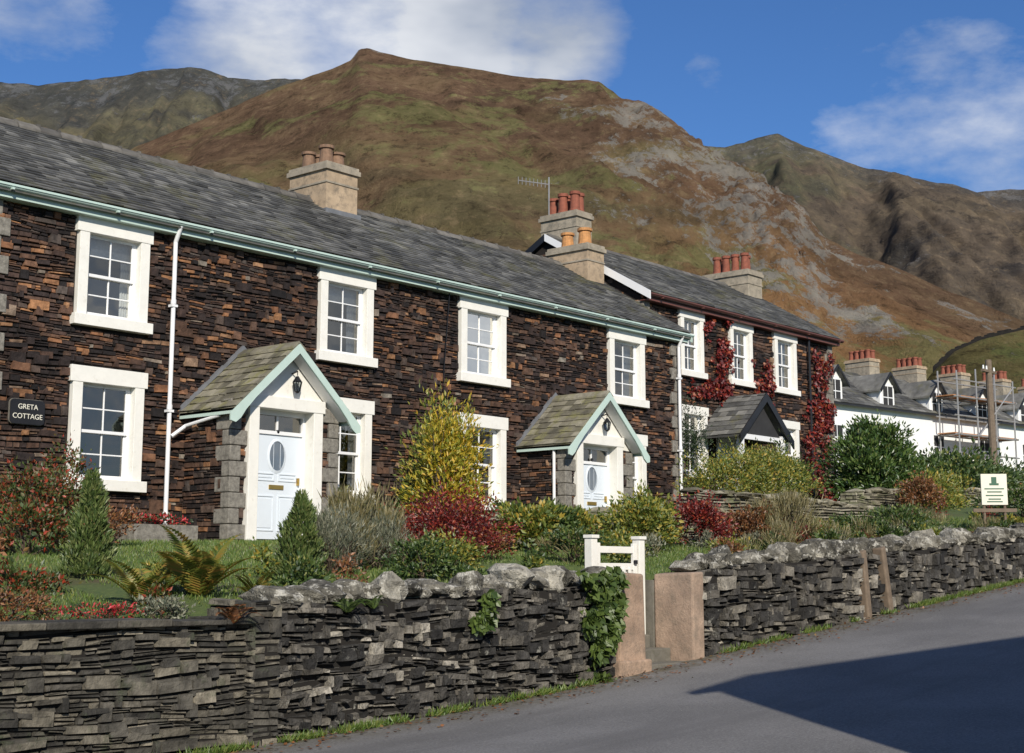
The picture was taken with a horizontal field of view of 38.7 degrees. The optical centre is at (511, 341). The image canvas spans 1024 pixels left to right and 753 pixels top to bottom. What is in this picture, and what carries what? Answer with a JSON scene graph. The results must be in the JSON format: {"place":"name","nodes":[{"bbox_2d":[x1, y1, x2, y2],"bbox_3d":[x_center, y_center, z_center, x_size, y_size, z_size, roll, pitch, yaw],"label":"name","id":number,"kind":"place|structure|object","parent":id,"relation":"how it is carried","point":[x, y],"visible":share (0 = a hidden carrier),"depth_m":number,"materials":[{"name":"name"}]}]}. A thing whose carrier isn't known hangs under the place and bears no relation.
{"place":"outdoors","nodes":[
{"label":"outdoors","id":0,"kind":"place"},
{"bbox_2d":[0,67,300,149],"bbox_3d":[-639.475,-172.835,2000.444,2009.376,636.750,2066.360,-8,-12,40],"label":"mountain","id":1,"kind":"structure","parent":0,"point":[130,111],"depth_m":2153.66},
{"bbox_2d":[317,477,381,567],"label":"ornamental grass","id":2,"kind":"object","parent":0,"point":[345,497],"depth_m":17.37,"materials":[{"name":"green plant"}]},
{"bbox_2d":[341,472,406,563],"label":"ornamental grass","id":3,"kind":"object","parent":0,"point":[400,515],"depth_m":18.32,"materials":[{"name":"green plant"}]},
{"bbox_2d":[0,506,1023,626],"bbox_3d":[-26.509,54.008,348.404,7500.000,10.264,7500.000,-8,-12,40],"label":"ground","id":4,"kind":"structure","parent":0,"point":[95,587],"depth_m":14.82,"materials":[{"name":"green plant"}]},
{"bbox_2d":[0,533,28,583],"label":"rose bush","id":5,"kind":"object","parent":4,"relation":"on","point":[2,546],"visible":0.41,"depth_m":13.18,"materials":[{"name":"orange plant"}]},
{"bbox_2d":[12,523,58,540],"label":"border plants","id":6,"kind":"object","parent":4,"relation":"on","point":[31,530],"visible":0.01,"depth_m":20.60,"materials":[{"name":"green plant"}]},
{"bbox_2d":[0,493,71,555],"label":"cotoneaster shrub","id":7,"kind":"object","parent":4,"relation":"on","point":[50,519],"visible":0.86,"depth_m":16.71,"materials":[{"name":"red plant"}]},
{"bbox_2d":[0,584,80,621],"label":"heather plant","id":8,"kind":"object","parent":4,"relation":"on","point":[36,599],"visible":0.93,"depth_m":11.75,"materials":[{"name":"red plant"}]},
{"bbox_2d":[0,448,86,541],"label":"cotoneaster shrub","id":9,"kind":"object","parent":4,"relation":"on","point":[45,498],"visible":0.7,"depth_m":19.25,"materials":[{"name":"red plant"}]},
{"bbox_2d":[36,432,100,539],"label":"cotoneaster shrub","id":10,"kind":"object","parent":4,"relation":"on","point":[72,454],"visible":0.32,"depth_m":20.25,"materials":[{"name":"red plant"}]},
{"bbox_2d":[51,468,118,574],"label":"conifer shrub","id":11,"kind":"object","parent":4,"relation":"on","point":[97,543],"visible":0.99,"depth_m":14.73,"materials":[{"name":"green plant"}]},
{"bbox_2d":[0,555,174,613],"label":"border plants","id":12,"kind":"object","parent":4,"relation":"on","point":[13,579],"visible":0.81,"depth_m":12.82,"materials":[{"name":"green plant"}]},
{"bbox_2d":[44,601,146,619],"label":"sedum plant","id":13,"kind":"object","parent":4,"relation":"on","point":[109,609],"visible":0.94,"depth_m":12.20,"materials":[{"name":"red plant"}]},
{"bbox_2d":[64,504,147,543],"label":"barberry shrub","id":14,"kind":"object","parent":4,"relation":"on","point":[113,516],"visible":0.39,"depth_m":18.93,"materials":[{"name":"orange plant"}]},
{"bbox_2d":[0,624,249,752],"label":"dry stone wall","id":15,"kind":"structure","parent":4,"relation":"on","point":[173,689],"depth_m":11.50,"materials":[{"name":"stone"}]},
{"bbox_2d":[0,616,263,631],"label":"wall coping","id":16,"kind":"object","parent":15,"relation":"on","point":[43,625],"depth_m":11.48,"materials":[{"name":"stone"}]},
{"bbox_2d":[215,604,264,622],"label":"fern","id":17,"kind":"object","parent":16,"relation":"on","point":[233,614],"visible":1,"depth_m":12.26,"materials":[{"name":"orange plant"}]},
{"bbox_2d":[88,556,190,604],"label":"fern","id":18,"kind":"object","parent":4,"relation":"on","point":[150,577],"visible":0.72,"depth_m":13.36,"materials":[{"name":"green plant"}]},
{"bbox_2d":[117,524,197,542],"bbox_3d":[-5.105,2.795,21.032,0.400,0.285,1.100,-8,-12,40],"label":"stone trough","id":19,"kind":"object","parent":4,"relation":"on","point":[142,532],"visible":0.56,"depth_m":20.77,"materials":[{"name":"grey stone"}]},
{"bbox_2d":[131,511,193,524],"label":"trough flowers","id":20,"kind":"object","parent":19,"relation":"on","point":[154,519],"visible":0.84,"depth_m":21.10,"materials":[{"name":"red plant"}]},
{"bbox_2d":[130,594,195,618],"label":"alpine plant","id":21,"kind":"object","parent":4,"relation":"on","point":[172,604],"visible":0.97,"depth_m":12.57,"materials":[{"name":"grey plant"}]},
{"bbox_2d":[153,525,261,595],"bbox_3d":[-2.999,2.045,13.573,1.342,0.646,1.307,-8,-12,40],"label":"fern","id":22,"kind":"object","parent":4,"relation":"on","point":[204,568],"visible":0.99,"depth_m":13.45,"materials":[{"name":"green plant"}]},
{"bbox_2d":[207,598,281,746],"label":"stone pillar","id":23,"kind":"structure","parent":4,"relation":"on","point":[261,683],"depth_m":12.51,"materials":[{"name":"stone"}]},
{"bbox_2d":[231,566,275,591],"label":"fern","id":24,"kind":"object","parent":4,"relation":"on","point":[259,581],"visible":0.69,"depth_m":13.77,"materials":[{"name":"green plant"}]},
{"bbox_2d":[263,489,328,574],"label":"conifer shrub","id":25,"kind":"object","parent":4,"relation":"on","point":[303,537],"visible":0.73,"depth_m":15.92,"materials":[{"name":"green plant"}]},
{"bbox_2d":[278,494,383,574],"bbox_3d":[-2.052,2.208,16.509,1.188,0.954,1.211,-2,-9,11],"label":"lavender bush","id":26,"kind":"object","parent":4,"relation":"on","point":[326,523],"visible":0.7,"depth_m":16.38,"materials":[{"name":"grey plant"}]},
{"bbox_2d":[0,117,694,542],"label":"stone cottage terrace","id":27,"kind":"structure","parent":4,"relation":"on","point":[216,355],"depth_m":25.27,"materials":[{"name":"stone"}]},
{"bbox_2d":[8,398,44,425],"bbox_3d":[-7.106,1.040,21.349,0.052,0.375,0.575,-8,-12,40],"label":"house name plate","id":28,"kind":"object","parent":27,"relation":"attached to","point":[26,412],"visible":1,"depth_m":21.32,"materials":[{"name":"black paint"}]},
{"bbox_2d":[63,215,649,509],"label":"windows","id":29,"kind":"structure","parent":27,"relation":"in","point":[106,413],"depth_m":26.00,"materials":[{"name":"white paint"}]},
{"bbox_2d":[336,505,433,571],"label":"lavender bush","id":30,"kind":"object","parent":4,"relation":"on","point":[385,532],"visible":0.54,"depth_m":17.64,"materials":[{"name":"grey plant"}]},
{"bbox_2d":[376,530,433,561],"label":"barberry shrub","id":31,"kind":"object","parent":4,"relation":"on","point":[403,539],"visible":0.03,"depth_m":18.39,"materials":[{"name":"red plant"}]},
{"bbox_2d":[373,528,463,580],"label":"hebe shrub","id":32,"kind":"object","parent":4,"relation":"on","point":[414,548],"visible":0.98,"depth_m":16.33,"materials":[{"name":"green plant"}]},
{"bbox_2d":[385,374,463,518],"bbox_3d":[-1.429,2.195,26.350,1.274,3.237,1.584,-8,-12,40],"label":"forsythia shrub","id":33,"kind":"object","parent":4,"relation":"on","point":[409,462],"visible":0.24,"depth_m":26.25,"materials":[{"name":"yellow plant"}]},
{"bbox_2d":[238,563,616,742],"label":"dry stone wall","id":34,"kind":"structure","parent":4,"relation":"on","point":[422,651],"depth_m":14.04,"materials":[{"name":"grey stone"}]},
{"bbox_2d":[332,598,372,612],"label":"fern","id":35,"kind":"object","parent":34,"relation":"on","point":[344,605],"visible":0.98,"depth_m":13.24,"materials":[{"name":"green plant"}]},
{"bbox_2d":[360,595,385,608],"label":"fern","id":36,"kind":"object","parent":34,"relation":"on","point":[377,601],"visible":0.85,"depth_m":13.54,"materials":[{"name":"green plant"}]},
{"bbox_2d":[468,588,501,636],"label":"ivy","id":37,"kind":"object","parent":34,"relation":"attached to","point":[483,619],"visible":1,"depth_m":14.57,"materials":[{"name":"green plant"}]},
{"bbox_2d":[575,566,630,669],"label":"ivy","id":38,"kind":"object","parent":34,"relation":"attached to","point":[603,625],"visible":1,"depth_m":16.00,"materials":[{"name":"green plant"}]},
{"bbox_2d":[391,378,498,515],"bbox_3d":[-1.104,2.162,25.322,1.629,2.932,2.083,-8,-12,40],"label":"forsythia shrub","id":39,"kind":"object","parent":4,"relation":"on","point":[451,457],"visible":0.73,"depth_m":24.96,"materials":[{"name":"yellow plant"}]},
{"bbox_2d":[412,524,487,568],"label":"hebe shrub","id":40,"kind":"object","parent":4,"relation":"on","point":[458,547],"visible":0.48,"depth_m":17.64,"materials":[{"name":"green plant"}]},
{"bbox_2d":[378,466,530,558],"bbox_3d":[-0.773,2.300,19.159,2.126,1.350,1.848,-1,-9,7],"label":"barberry shrub","id":41,"kind":"object","parent":4,"relation":"on","point":[447,518],"visible":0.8,"depth_m":18.96,"materials":[{"name":"red plant"}]},
{"bbox_2d":[483,496,530,517],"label":"laurel shrub","id":42,"kind":"object","parent":4,"relation":"on","point":[497,504],"visible":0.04,"depth_m":26.40,"materials":[{"name":"green plant"}]},
{"bbox_2d":[401,507,623,544],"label":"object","id":43,"kind":"structure","parent":4,"relation":"on","point":[595,509],"depth_m":23.57,"materials":[{"name":"plant"}]},
{"bbox_2d":[489,496,570,549],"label":"hydrangea shrub","id":44,"kind":"object","parent":4,"relation":"on","point":[546,514],"visible":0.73,"depth_m":21.66,"materials":[{"name":"green plant"}]},
{"bbox_2d":[520,496,586,546],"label":"hydrangea shrub","id":45,"kind":"object","parent":4,"relation":"on","point":[570,515],"visible":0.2,"depth_m":22.38,"materials":[{"name":"green plant"}]},
{"bbox_2d":[409,524,729,550],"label":"border plants","id":46,"kind":"object","parent":4,"relation":"on","point":[585,528],"visible":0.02,"depth_m":22.62,"materials":[{"name":"orange plant"}]},
{"bbox_2d":[532,523,619,563],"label":"fuchsia shrub","id":47,"kind":"object","parent":4,"relation":"on","point":[558,535],"visible":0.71,"depth_m":19.38,"materials":[{"name":"green plant"}]},
{"bbox_2d":[140,511,1023,577],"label":"border plants","id":48,"kind":"object","parent":4,"relation":"on","point":[610,556],"visible":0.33,"depth_m":19.18,"materials":[{"name":"green plant"}]},
{"bbox_2d":[570,504,606,533],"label":"hydrangea shrub","id":49,"kind":"object","parent":4,"relation":"on","point":[588,521],"visible":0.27,"depth_m":23.40,"materials":[{"name":"green plant"}]},
{"bbox_2d":[599,525,641,553],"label":"fuchsia shrub","id":50,"kind":"object","parent":4,"relation":"on","point":[619,534],"visible":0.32,"depth_m":20.83,"materials":[{"name":"green plant"}]},
{"bbox_2d":[600,573,651,677],"bbox_3d":[1.242,3.319,16.647,0.440,1.358,0.620,-8,-12,40],"label":"gate post","id":51,"kind":"object","parent":4,"relation":"on","point":[630,655],"visible":0.25,"depth_m":16.55,"materials":[{"name":"stone"}]},
{"bbox_2d":[276,528,976,582],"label":"border plants","id":52,"kind":"object","parent":4,"relation":"on","point":[346,559],"visible":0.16,"depth_m":19.40,"materials":[{"name":"green plant"}]},
{"bbox_2d":[253,516,1017,586],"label":"border plants","id":53,"kind":"object","parent":4,"relation":"on","point":[310,571],"visible":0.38,"depth_m":16.91,"materials":[{"name":"green plant"}]},
{"bbox_2d":[595,486,695,549],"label":"spirea shrub","id":54,"kind":"object","parent":4,"relation":"on","point":[638,508],"visible":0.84,"depth_m":22.17,"materials":[{"name":"green plant"}]},
{"bbox_2d":[611,478,684,548],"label":"laurel shrub","id":55,"kind":"object","parent":4,"relation":"on","point":[639,487],"visible":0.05,"depth_m":23.15,"materials":[{"name":"green plant"}]},
{"bbox_2d":[645,580,654,646],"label":"step cheek wall","id":56,"kind":"structure","parent":4,"relation":"on","point":[650,604],"depth_m":17.90,"materials":[{"name":"concrete"}]},
{"bbox_2d":[645,634,684,668],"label":"garden steps","id":57,"kind":"structure","parent":4,"relation":"on","point":[659,657],"depth_m":17.40,"materials":[{"name":"concrete"}]},
{"bbox_2d":[583,535,645,633],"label":"garden gate","id":58,"kind":"structure","parent":57,"relation":"on","point":[594,549],"depth_m":17.70,"materials":[{"name":"white paint"}]},
{"bbox_2d":[654,572,704,660],"bbox_3d":[2.038,3.495,17.735,0.570,1.359,0.250,-8,-12,40],"label":"gate post","id":59,"kind":"object","parent":4,"relation":"on","point":[679,617],"visible":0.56,"depth_m":17.62,"materials":[{"name":"brown stone"}]},
{"bbox_2d":[525,190,843,500],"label":"stone cottage terrace","id":60,"kind":"structure","parent":4,"relation":"on","point":[760,331],"depth_m":38.83,"materials":[{"name":"stone"}]},
{"bbox_2d":[518,177,549,214],"bbox_3d":[0.584,-3.701,38.677,0.947,1.450,0.037,5,-10,-27],"label":"tv aerial","id":61,"kind":"object","parent":60,"relation":"attached to","point":[533,182],"visible":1,"depth_m":38.85,"materials":[{"name":"grey metal"}]},
{"bbox_2d":[687,318,776,405],"bbox_3d":[5.886,0.747,38.488,0.312,2.639,4.323,-8,-12,40],"label":"virginia creeper","id":62,"kind":"object","parent":60,"relation":"attached to","point":[711,387],"visible":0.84,"depth_m":38.03,"materials":[{"name":"red plant"}]},
{"bbox_2d":[677,309,802,483],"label":"windows","id":63,"kind":"structure","parent":60,"relation":"in","point":[784,348],"depth_m":39.16,"materials":[{"name":"white paint"}]},
{"bbox_2d":[802,347,839,501],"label":"virginia creeper","id":64,"kind":"object","parent":60,"relation":"attached to","point":[829,420],"visible":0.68,"depth_m":41.74,"materials":[{"name":"red plant"}]},
{"bbox_2d":[681,388,713,494],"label":"shrub","id":65,"kind":"object","parent":4,"relation":"on","point":[695,443],"visible":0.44,"depth_m":35.02,"materials":[{"name":"green plant"}]},
{"bbox_2d":[669,483,738,544],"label":"barberry shrub","id":66,"kind":"object","parent":4,"relation":"on","point":[696,511],"visible":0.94,"depth_m":23.85,"materials":[{"name":"red plant"}]},
{"bbox_2d":[710,497,782,543],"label":"spirea shrub","id":67,"kind":"object","parent":4,"relation":"on","point":[744,526],"visible":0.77,"depth_m":24.27,"materials":[{"name":"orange plant"}]},
{"bbox_2d":[672,435,826,496],"bbox_3d":[5.392,3.148,32.996,1.958,2.125,5.445,-7,-11,35],"label":"hedge","id":68,"kind":"object","parent":4,"relation":"on","point":[765,470],"visible":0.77,"depth_m":32.44,"materials":[{"name":"green plant"}]},
{"bbox_2d":[532,498,1009,560],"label":"border plants","id":69,"kind":"object","parent":4,"relation":"on","point":[834,526],"visible":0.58,"depth_m":22.40,"materials":[{"name":"plant"}]},
{"bbox_2d":[753,435,818,497],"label":"laurel shrub","id":70,"kind":"object","parent":4,"relation":"on","point":[804,464],"visible":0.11,"depth_m":35.23,"materials":[{"name":"green plant"}]},
{"bbox_2d":[677,487,898,543],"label":"garden wall","id":71,"kind":"structure","parent":4,"relation":"on","point":[732,498],"depth_m":26.48,"materials":[{"name":"stone"}]},
{"bbox_2d":[739,484,836,540],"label":"ornamental grass","id":72,"kind":"object","parent":4,"relation":"on","point":[793,500],"depth_m":24.60,"materials":[{"name":"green plant"}]},
{"bbox_2d":[750,501,829,544],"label":"spirea shrub","id":73,"kind":"object","parent":4,"relation":"on","point":[792,526],"visible":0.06,"depth_m":25.05,"materials":[{"name":"orange plant"}]},
{"bbox_2d":[642,522,952,561],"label":"border plants","id":74,"kind":"object","parent":4,"relation":"on","point":[700,542],"visible":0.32,"depth_m":22.99,"materials":[{"name":"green plant"}]},
{"bbox_2d":[653,515,992,551],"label":"lawn grass","id":75,"kind":"structure","parent":4,"relation":"on","point":[680,545],"depth_m":25.80,"materials":[{"name":"green plant"}]},
{"bbox_2d":[792,516,853,538],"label":"hebe shrub","id":76,"kind":"object","parent":4,"relation":"on","point":[821,519],"visible":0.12,"depth_m":26.27,"materials":[{"name":"green plant"}]},
{"bbox_2d":[664,523,1023,656],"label":"dry stone wall","id":77,"kind":"structure","parent":4,"relation":"on","point":[755,595],"depth_m":20.23,"materials":[{"name":"grey stone"}]},
{"bbox_2d":[824,508,901,537],"bbox_3d":[6.438,3.423,27.054,1.634,0.637,2.051,-8,-12,40],"label":"bramble patch","id":78,"kind":"object","parent":4,"relation":"on","point":[844,518],"visible":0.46,"depth_m":26.72,"materials":[{"name":"green plant"}]},
{"bbox_2d":[857,546,893,618],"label":"wooden posts","id":79,"kind":"object","parent":4,"relation":"on","point":[883,574],"depth_m":21.29,"materials":[{"name":"brown wood"}]},
{"bbox_2d":[813,409,950,499],"bbox_3d":[9.742,3.241,37.948,3.358,2.938,4.834,-8,-12,40],"label":"rhododendron shrub","id":80,"kind":"object","parent":4,"relation":"on","point":[871,454],"visible":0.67,"depth_m":37.01,"materials":[{"name":"green plant"}]},
{"bbox_2d":[790,502,998,542],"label":"border plants","id":81,"kind":"object","parent":4,"relation":"on","point":[937,509],"visible":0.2,"depth_m":25.11,"materials":[{"name":"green plant"}]},
{"bbox_2d":[842,502,955,531],"bbox_3d":[7.415,3.487,28.124,2.103,0.762,1.933,-8,-12,40],"label":"bramble patch","id":82,"kind":"object","parent":4,"relation":"on","point":[893,511],"visible":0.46,"depth_m":27.72,"materials":[{"name":"green plant"}]},
{"bbox_2d":[891,470,950,511],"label":"barberry shrub","id":83,"kind":"object","parent":4,"relation":"on","point":[930,488],"visible":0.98,"depth_m":32.71,"materials":[{"name":"orange plant"}]},
{"bbox_2d":[832,349,1023,497],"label":"white cottage terrace","id":84,"kind":"structure","parent":4,"relation":"on","point":[906,390],"depth_m":78.65,"materials":[{"name":"paint"}]},
{"bbox_2d":[834,437,1023,500],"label":"garden shrubs","id":85,"kind":"object","parent":4,"relation":"on","point":[967,465],"visible":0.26,"depth_m":42.09,"materials":[{"name":"green plant"}]},
{"bbox_2d":[840,487,1023,506],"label":"garden wall","id":86,"kind":"structure","parent":4,"relation":"on","point":[876,496],"depth_m":33.47,"materials":[{"name":"stone"}]},
{"bbox_2d":[893,464,977,510],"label":"rowan shrub","id":87,"kind":"object","parent":4,"relation":"on","point":[943,480],"visible":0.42,"depth_m":34.31,"materials":[{"name":"green plant"}]},
{"bbox_2d":[934,369,1019,464],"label":"scaffolding","id":88,"kind":"object","parent":4,"relation":"on","point":[976,400],"visible":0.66,"depth_m":78.35,"materials":[{"name":"grey metal"}]},
{"bbox_2d":[981,359,996,464],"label":"telegraph pole","id":89,"kind":"object","parent":4,"relation":"on","point":[988,371],"visible":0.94,"depth_m":55.46,"materials":[{"name":"brown wood"}]},
{"bbox_2d":[973,474,1016,525],"bbox_3d":[9.409,3.284,28.402,0.837,1.380,0.086,0,-9,2],"label":"roadside sign","id":90,"kind":"object","parent":4,"relation":"on","point":[993,489],"visible":0.88,"depth_m":28.41,"materials":[{"name":"white wood"}]},
{"bbox_2d":[967,482,1023,516],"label":"bramble patch","id":91,"kind":"object","parent":4,"relation":"on","point":[1017,502],"visible":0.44,"depth_m":31.64,"materials":[{"name":"green plant"}]},
{"bbox_2d":[0,0,1023,191],"label":"sky","id":92,"kind":"structure","parent":0,"point":[928,90],"materials":[{"name":"blue"}]},
{"bbox_2d":[131,48,1023,379],"bbox_3d":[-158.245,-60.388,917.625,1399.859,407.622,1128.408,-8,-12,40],"label":"hill","id":93,"kind":"structure","parent":0,"point":[457,150],"depth_m":695.95,"materials":[{"name":"brown plant"}]},
{"bbox_2d":[927,330,1023,393],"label":"pasture","id":94,"kind":"structure","parent":93,"relation":"on","point":[1004,352],"depth_m":193.63,"materials":[{"name":"green plant"}]},
{"bbox_2d":[933,326,1023,371],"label":"field wall","id":95,"kind":"structure","parent":94,"relation":"on","point":[956,348],"depth_m":205.52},
{"bbox_2d":[572,668,616,684],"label":"grass tuft","id":96,"kind":"object","parent":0,"point":[601,676],"visible":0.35,"depth_m":15.93,"materials":[{"name":"green plant"}]},
{"bbox_2d":[229,582,1023,752],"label":"road","id":97,"kind":"structure","parent":0,"point":[946,678],"depth_m":13.69,"materials":[{"name":"grey asphalt"}]},
{"bbox_2d":[156,577,1023,752],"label":"verge grass","id":98,"kind":"structure","parent":97,"relation":"on","point":[361,726],"depth_m":14.56,"materials":[{"name":"green plant"}]},
{"bbox_2d":[231,582,1022,752],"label":"fallen leaves","id":99,"kind":"object","parent":97,"relation":"on","point":[320,741],"visible":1,"depth_m":15.88,"materials":[{"name":"orange plant"}]},
{"bbox_2d":[703,133,1023,320],"bbox_3d":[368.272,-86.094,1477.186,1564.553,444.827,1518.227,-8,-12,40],"label":"mountain","id":100,"kind":"structure","parent":0,"point":[959,240],"depth_m":1390.64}
]}

